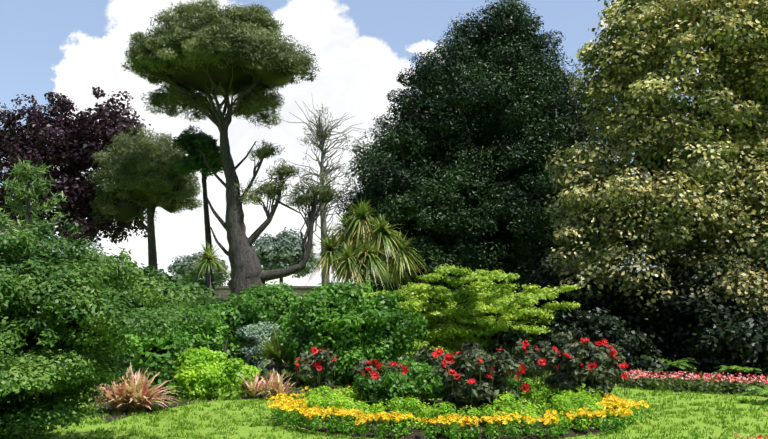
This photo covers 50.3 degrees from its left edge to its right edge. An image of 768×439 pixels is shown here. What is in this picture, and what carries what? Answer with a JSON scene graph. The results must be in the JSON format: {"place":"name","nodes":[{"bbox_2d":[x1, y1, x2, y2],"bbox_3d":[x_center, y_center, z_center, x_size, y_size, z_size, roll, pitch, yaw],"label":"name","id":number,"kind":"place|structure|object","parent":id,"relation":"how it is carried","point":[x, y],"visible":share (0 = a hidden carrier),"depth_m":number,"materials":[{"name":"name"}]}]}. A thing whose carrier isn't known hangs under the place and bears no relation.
{"place":"outdoors","nodes":[
{"label":"outdoors","id":0,"kind":"place"},
{"bbox_2d":[203,286,356,304],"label":"garden wall","id":1,"kind":"structure","parent":0,"point":[223,292],"depth_m":55.61,"materials":[{"name":"stone"}]},
{"bbox_2d":[0,0,760,285],"label":"sky","id":2,"kind":"structure","parent":0,"point":[70,48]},
{"bbox_2d":[7,327,767,438],"bbox_3d":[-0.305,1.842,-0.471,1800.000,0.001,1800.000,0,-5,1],"label":"lawn","id":3,"kind":"structure","parent":0,"point":[244,430],"depth_m":12.29,"materials":[{"name":"green plant"}]},
{"bbox_2d":[0,158,70,401],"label":"shrub","id":4,"kind":"object","parent":3,"relation":"on","point":[28,191],"visible":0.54,"depth_m":13.37,"materials":[{"name":"green plant"}]},
{"bbox_2d":[0,86,150,252],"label":"purple beech tree","id":5,"kind":"object","parent":3,"relation":"on","point":[66,153],"visible":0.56,"depth_m":37.06,"materials":[{"name":"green plant"}]},
{"bbox_2d":[0,217,219,438],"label":"bush","id":6,"kind":"object","parent":3,"relation":"on","point":[57,312],"visible":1,"depth_m":8.75,"materials":[{"name":"green plant"}]},
{"bbox_2d":[84,125,202,272],"bbox_3d":[-10.744,0.558,36.956,5.076,9.600,5.212,0,-5,1],"label":"pine tree","id":7,"kind":"object","parent":3,"relation":"on","point":[140,174],"visible":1,"depth_m":36.26,"materials":[{"name":"green plant"}]},
{"bbox_2d":[66,249,238,371],"bbox_3d":[-7.849,2.566,24.559,12.600,4.055,6.577,-5,-7,43],"label":"shrub","id":8,"kind":"object","parent":3,"relation":"on","point":[152,273],"visible":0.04,"depth_m":19.68,"materials":[{"name":"green plant"}]},
{"bbox_2d":[173,125,223,298],"bbox_3d":[-7.864,0.530,34.966,2.488,9.295,2.348,0,-5,1],"label":"dark conifer tree","id":9,"kind":"object","parent":3,"relation":"on","point":[195,143],"visible":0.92,"depth_m":34.83,"materials":[{"name":"green plant"}]},
{"bbox_2d":[121,0,347,300],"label":"stone pine tree","id":10,"kind":"object","parent":3,"relation":"on","point":[210,52],"visible":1,"depth_m":31.65,"materials":[{"name":"green plant"}]},
{"bbox_2d":[167,227,361,285],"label":"distant tree","id":11,"kind":"object","parent":3,"relation":"on","point":[283,249],"visible":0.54,"depth_m":73.21,"materials":[{"name":"green plant"}]},
{"bbox_2d":[284,99,364,286],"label":"thin pine tree","id":12,"kind":"object","parent":3,"relation":"on","point":[321,136],"visible":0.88,"depth_m":44.12,"materials":[{"name":"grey plant"}]},
{"bbox_2d":[66,389,766,438],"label":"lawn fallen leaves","id":13,"kind":"object","parent":3,"relation":"on","point":[399,438],"visible":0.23,"depth_m":12.04,"materials":[{"name":"brown plant"}]},
{"bbox_2d":[347,263,579,361],"bbox_3d":[1.924,2.350,18.892,6.024,2.633,2.922,0,-5,1],"label":"golden shrub","id":14,"kind":"object","parent":3,"relation":"on","point":[457,324],"visible":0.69,"depth_m":18.53,"materials":[{"name":"green plant"}]},
{"bbox_2d":[331,0,615,346],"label":"yew tree","id":15,"kind":"object","parent":3,"relation":"on","point":[457,175],"visible":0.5,"depth_m":29.20,"materials":[{"name":"green plant"}]},
{"bbox_2d":[540,0,767,321],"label":"lime tree","id":16,"kind":"object","parent":3,"relation":"on","point":[691,194],"visible":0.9,"depth_m":21.93,"materials":[{"name":"green plant"}]},
{"bbox_2d":[94,355,765,438],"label":"bed soil","id":17,"kind":"structure","parent":0,"point":[417,434],"depth_m":11.55,"materials":[{"name":"brown soil"}]},
{"bbox_2d":[81,362,181,411],"bbox_3d":[-4.219,2.750,13.484,1.836,0.778,1.684,2,-6,-17],"label":"spiky plant","id":18,"kind":"object","parent":17,"relation":"on","point":[136,394],"visible":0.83,"depth_m":13.29,"materials":[{"name":"beige plant"}]},
{"bbox_2d":[114,280,301,392],"bbox_3d":[-3.714,2.571,18.509,2.109,2.520,8.228,-1,-6,14],"label":"shrub","id":19,"kind":"object","parent":17,"relation":"on","point":[255,305],"visible":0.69,"depth_m":17.44,"materials":[{"name":"green plant"}]},
{"bbox_2d":[185,243,232,303],"bbox_3d":[-5.559,2.480,25.690,1.763,3.655,1.745,0,-5,1],"label":"cordyline plant","id":20,"kind":"object","parent":17,"relation":"on","point":[207,254],"visible":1,"depth_m":25.69,"materials":[{"name":"green plant"}]},
{"bbox_2d":[157,346,261,399],"bbox_3d":[-3.347,2.957,15.526,1.969,1.071,1.776,0,-5,1],"label":"shrub","id":21,"kind":"object","parent":17,"relation":"on","point":[198,375],"visible":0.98,"depth_m":15.13,"materials":[{"name":"green plant"}]},
{"bbox_2d":[235,321,280,379],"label":"shrub","id":22,"kind":"object","parent":17,"relation":"on","point":[257,332],"visible":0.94,"depth_m":18.42,"materials":[{"name":"green plant"}]},
{"bbox_2d":[231,367,302,397],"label":"spiky plant","id":23,"kind":"object","parent":17,"relation":"on","point":[273,385],"visible":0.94,"depth_m":15.11,"materials":[{"name":"beige plant"}]},
{"bbox_2d":[249,328,295,380],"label":"spiky plant","id":24,"kind":"object","parent":17,"relation":"on","point":[276,352],"visible":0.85,"depth_m":17.61,"materials":[{"name":"green plant"}]},
{"bbox_2d":[273,278,429,386],"bbox_3d":[-0.667,2.551,18.017,3.456,2.481,2.797,0,-5,1],"label":"green shrub","id":25,"kind":"object","parent":17,"relation":"on","point":[349,329],"visible":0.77,"depth_m":17.31,"materials":[{"name":"green plant"}]},
{"bbox_2d":[302,197,429,290],"bbox_3d":[-0.501,1.718,24.512,3.826,4.969,3.691,3,-6,-27],"label":"plant cordyline group","id":26,"kind":"object","parent":17,"relation":"on","point":[368,265],"visible":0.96,"depth_m":24.29,"materials":[{"name":"green plant"}]},
{"bbox_2d":[297,358,605,429],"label":"bedding plants","id":27,"kind":"object","parent":17,"relation":"on","point":[425,384],"visible":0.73,"depth_m":12.30,"materials":[{"name":"green plant"}]},
{"bbox_2d":[266,386,648,438],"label":"marigolds","id":28,"kind":"object","parent":17,"relation":"on","point":[298,413],"visible":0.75,"depth_m":11.06,"materials":[{"name":"yellow plant"}]},
{"bbox_2d":[294,330,628,413],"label":"flowering shrubs","id":29,"kind":"object","parent":17,"relation":"on","point":[474,373],"visible":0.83,"depth_m":12.95,"materials":[{"name":"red plant"}]},
{"bbox_2d":[312,369,703,387],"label":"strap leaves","id":30,"kind":"object","parent":17,"relation":"on","point":[547,374],"visible":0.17,"depth_m":17.27,"materials":[{"name":"plant"}]},
{"bbox_2d":[474,300,637,381],"bbox_3d":[3.938,2.838,19.043,3.802,1.937,2.711,0,-5,1],"label":"shrub","id":31,"kind":"object","parent":17,"relation":"on","point":[595,326],"visible":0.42,"depth_m":18.52,"materials":[{"name":"green plant"}]},
{"bbox_2d":[504,242,767,379],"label":"shrub","id":32,"kind":"object","parent":17,"relation":"on","point":[707,335],"visible":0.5,"depth_m":20.76,"materials":[{"name":"green plant"}]},
{"bbox_2d":[609,369,767,395],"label":"begonias","id":33,"kind":"object","parent":17,"relation":"on","point":[695,383],"visible":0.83,"depth_m":16.49,"materials":[{"name":"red plant"}]},
{"bbox_2d":[648,357,767,396],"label":"fern plants","id":34,"kind":"object","parent":17,"relation":"on","point":[681,363],"visible":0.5,"depth_m":18.56,"materials":[{"name":"green plant"}]},
{"bbox_2d":[734,433,767,438],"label":"begonias","id":35,"kind":"object","parent":17,"relation":"on","point":[747,437],"visible":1,"depth_m":9.38,"materials":[{"name":"red plant"}]}
]}

